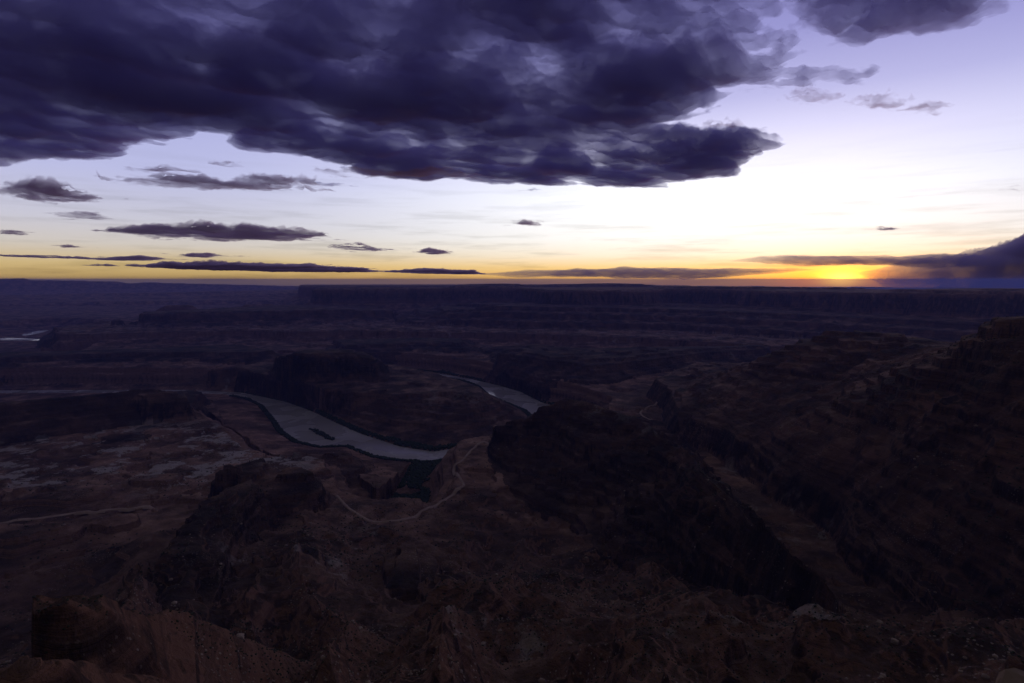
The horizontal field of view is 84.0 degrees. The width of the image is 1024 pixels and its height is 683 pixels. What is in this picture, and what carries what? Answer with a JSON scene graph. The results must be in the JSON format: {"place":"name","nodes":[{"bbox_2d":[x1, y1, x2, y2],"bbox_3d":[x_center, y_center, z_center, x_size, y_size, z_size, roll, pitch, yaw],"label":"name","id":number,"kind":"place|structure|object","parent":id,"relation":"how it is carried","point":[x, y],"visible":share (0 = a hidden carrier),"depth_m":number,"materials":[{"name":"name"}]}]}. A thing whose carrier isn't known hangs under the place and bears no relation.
{"place":"outdoors","nodes":[
{"label":"outdoors","id":0,"kind":"place"},
{"bbox_2d":[0,338,39,340],"bbox_3d":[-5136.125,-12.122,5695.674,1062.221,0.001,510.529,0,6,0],"label":"river","id":1,"kind":"structure","parent":0,"point":[18,339],"depth_m":5771.28,"materials":[{"name":"liquid"}]},
{"bbox_2d":[22,330,47,335],"bbox_3d":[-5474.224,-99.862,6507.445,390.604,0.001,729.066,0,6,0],"label":"river","id":2,"kind":"structure","parent":0,"point":[35,332],"depth_m":6540.79,"materials":[{"name":"liquid"}]},
{"bbox_2d":[0,505,157,523],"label":"dirt road","id":3,"kind":"structure","parent":0,"point":[89,512],"depth_m":1251.39,"materials":[{"name":"brown soil"}]},
{"bbox_2d":[0,389,214,446],"bbox_3d":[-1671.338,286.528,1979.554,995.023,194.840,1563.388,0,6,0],"label":"layered ridge","id":4,"kind":"structure","parent":0,"point":[29,420],"depth_m":1916.37,"materials":[{"name":"brown stone"}]},
{"bbox_2d":[132,390,196,424],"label":"dome","id":5,"kind":"structure","parent":4,"relation":"on","point":[159,406],"depth_m":2038.05,"materials":[{"name":"brown stone"}]},
{"bbox_2d":[0,278,298,294],"bbox_3d":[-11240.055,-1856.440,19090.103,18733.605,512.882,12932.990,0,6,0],"label":"mountains","id":6,"kind":"structure","parent":0,"point":[18,286],"depth_m":17361.68,"materials":[{"name":"stone"}]},
{"bbox_2d":[0,289,298,305],"bbox_3d":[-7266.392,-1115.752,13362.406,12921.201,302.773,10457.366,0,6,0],"label":"distant plateau","id":7,"kind":"structure","parent":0,"point":[182,297],"depth_m":12107.97,"materials":[{"name":"brown stone"}]},
{"bbox_2d":[0,594,312,682],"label":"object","id":8,"kind":"structure","parent":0,"point":[142,648],"depth_m":292.22,"materials":[{"name":"brown stone"}]},
{"bbox_2d":[236,633,243,639],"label":"boulder","id":9,"kind":"object","parent":8,"relation":"on","point":[240,636],"visible":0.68,"depth_m":405.81,"materials":[{"name":"stone"}]},
{"bbox_2d":[151,458,336,609],"bbox_3d":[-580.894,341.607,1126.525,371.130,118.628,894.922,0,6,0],"label":"cliffed hill","id":10,"kind":"structure","parent":0,"point":[199,578],"depth_m":1032.49,"materials":[{"name":"brown stone"}]},
{"bbox_2d":[3,362,526,445],"bbox_3d":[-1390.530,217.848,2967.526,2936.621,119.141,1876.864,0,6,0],"label":"peninsula","id":11,"kind":"object","parent":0,"point":[417,405],"visible":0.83,"depth_m":2430.00,"materials":[{"name":"brown stone"}]},
{"bbox_2d":[0,373,548,459],"bbox_3d":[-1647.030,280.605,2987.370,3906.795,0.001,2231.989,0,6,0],"label":"river","id":12,"kind":"structure","parent":0,"point":[296,422],"depth_m":2409.75,"materials":[{"name":"liquid"}]},
{"bbox_2d":[292,452,392,499],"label":"grey hill","id":13,"kind":"structure","parent":0,"point":[351,467],"depth_m":1633.47,"materials":[{"name":"brown stone"}]},
{"bbox_2d":[0,338,773,400],"bbox_3d":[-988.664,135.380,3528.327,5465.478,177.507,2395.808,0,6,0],"label":"dark terrace","id":14,"kind":"structure","parent":0,"point":[533,370],"depth_m":3495.52,"materials":[{"name":"brown stone"}]},
{"bbox_2d":[167,541,619,629],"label":"buttress","id":15,"kind":"structure","parent":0,"point":[405,572],"depth_m":841.72,"materials":[{"name":"brown stone"}]},
{"bbox_2d":[336,425,496,522],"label":"dirt road","id":16,"kind":"structure","parent":0,"point":[418,514],"depth_m":1318.76,"materials":[{"name":"brown soil"}]},
{"bbox_2d":[0,286,1023,682],"bbox_3d":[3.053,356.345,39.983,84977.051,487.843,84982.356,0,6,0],"label":"canyon floor","id":17,"kind":"structure","parent":0,"point":[258,590],"depth_m":898.63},
{"bbox_2d":[0,463,242,578],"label":"hummock","id":18,"kind":"object","parent":17,"relation":"on","point":[18,550],"visible":0.98,"depth_m":1193.74,"materials":[{"name":"brown soil"}]},
{"bbox_2d":[36,320,249,392],"bbox_3d":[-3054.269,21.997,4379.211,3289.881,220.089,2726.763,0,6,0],"label":"butte","id":19,"kind":"object","parent":17,"relation":"on","point":[242,379],"visible":0.77,"depth_m":3077.98,"materials":[{"name":"brown stone"}]},
{"bbox_2d":[138,304,272,318],"bbox_3d":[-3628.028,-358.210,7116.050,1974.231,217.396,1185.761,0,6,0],"label":"knoll","id":20,"kind":"structure","parent":17,"relation":"on","point":[176,307],"depth_m":6842.06,"materials":[{"name":"brown stone"}]},
{"bbox_2d":[125,305,394,327],"bbox_3d":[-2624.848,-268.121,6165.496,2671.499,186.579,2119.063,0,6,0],"label":"long low mesa","id":21,"kind":"structure","parent":17,"relation":"on","point":[268,315],"depth_m":5677.96,"materials":[{"name":"brown stone"}]},
{"bbox_2d":[247,349,393,411],"bbox_3d":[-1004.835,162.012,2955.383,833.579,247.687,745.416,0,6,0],"label":"butte","id":22,"kind":"object","parent":17,"relation":"on","point":[293,372],"visible":0.99,"depth_m":2772.24,"materials":[{"name":"brown stone"}]},
{"bbox_2d":[229,368,554,501],"bbox_3d":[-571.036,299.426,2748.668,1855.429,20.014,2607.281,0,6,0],"label":"riverside thicket","id":23,"kind":"object","parent":17,"relation":"on","point":[421,470],"visible":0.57,"depth_m":2042.39,"materials":[{"name":"green plant"}]},
{"bbox_2d":[41,315,803,350],"bbox_3d":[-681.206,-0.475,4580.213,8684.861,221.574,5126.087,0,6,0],"label":"rimmed bench","id":24,"kind":"object","parent":17,"relation":"on","point":[76,337],"visible":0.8,"depth_m":4771.48,"materials":[{"name":"brown stone"}]},
{"bbox_2d":[0,316,1023,682],"bbox_3d":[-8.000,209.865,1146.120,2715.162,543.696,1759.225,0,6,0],"label":"desert scrub","id":25,"kind":"object","parent":17,"relation":"on","point":[534,582],"visible":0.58,"depth_m":642.02,"materials":[{"name":"green plant"}]},
{"bbox_2d":[2,338,1023,682],"bbox_3d":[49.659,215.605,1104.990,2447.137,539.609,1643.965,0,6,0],"label":"rubble","id":26,"kind":"object","parent":17,"relation":"on","point":[542,680],"visible":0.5,"depth_m":683.79,"materials":[{"name":"stone"}]},
{"bbox_2d":[282,283,890,304],"bbox_3d":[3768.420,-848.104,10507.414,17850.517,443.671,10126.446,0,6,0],"label":"distant mesa","id":27,"kind":"structure","parent":17,"relation":"on","point":[302,296],"depth_m":10047.03,"materials":[{"name":"brown stone"}]},
{"bbox_2d":[304,286,1023,319],"bbox_3d":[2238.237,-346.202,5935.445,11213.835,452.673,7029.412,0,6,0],"label":"mesa","id":28,"kind":"structure","parent":17,"relation":"on","point":[978,303],"depth_m":6133.46,"materials":[{"name":"brown stone"}]},
{"bbox_2d":[646,316,1023,621],"bbox_3d":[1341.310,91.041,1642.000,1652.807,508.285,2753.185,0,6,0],"label":"mountainside","id":29,"kind":"structure","parent":17,"relation":"on","point":[906,540],"depth_m":1089.81,"materials":[{"name":"brown stone"}]},
{"bbox_2d":[890,637,899,644],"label":"boulder","id":30,"kind":"object","parent":17,"relation":"on","point":[895,641],"visible":0.99,"depth_m":432.00,"materials":[{"name":"stone"}]},
{"bbox_2d":[0,0,1023,287],"label":"sky","id":31,"kind":"structure","parent":0,"point":[781,143],"materials":[{"name":"purple"}]},
{"bbox_2d":[639,402,657,419],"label":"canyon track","id":32,"kind":"structure","parent":0,"point":[655,404],"depth_m":2223.41,"materials":[{"name":"brown soil"}]},
{"bbox_2d":[488,398,842,615],"bbox_3d":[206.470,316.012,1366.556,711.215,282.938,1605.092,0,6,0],"label":"central ridge","id":33,"kind":"structure","parent":0,"point":[560,477],"depth_m":1161.69,"materials":[{"name":"brown stone"}]},
{"bbox_2d":[393,291,990,342],"bbox_3d":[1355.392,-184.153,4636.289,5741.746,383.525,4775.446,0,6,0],"label":"terrace","id":34,"kind":"structure","parent":0,"point":[808,321],"depth_m":5057.51,"materials":[{"name":"brown stone"}]},
{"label":"river island","id":35,"kind":"structure","parent":0,"visible":0},
{"bbox_2d":[309,428,334,439],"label":"island thicket","id":36,"kind":"object","parent":35,"relation":"on","point":[322,433],"visible":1,"depth_m":2211.34,"materials":[{"name":"green plant"}]},
{"bbox_3d":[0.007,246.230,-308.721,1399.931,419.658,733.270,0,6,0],"label":"overlook cliff","id":37,"kind":"structure","parent":0,"visible":0},
{"bbox_2d":[996,667,1023,682],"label":"rim rock","id":38,"kind":"object","parent":37,"relation":"on","point":[1012,675],"visible":1,"depth_m":6.69,"materials":[{"name":"stone"}]}
]}

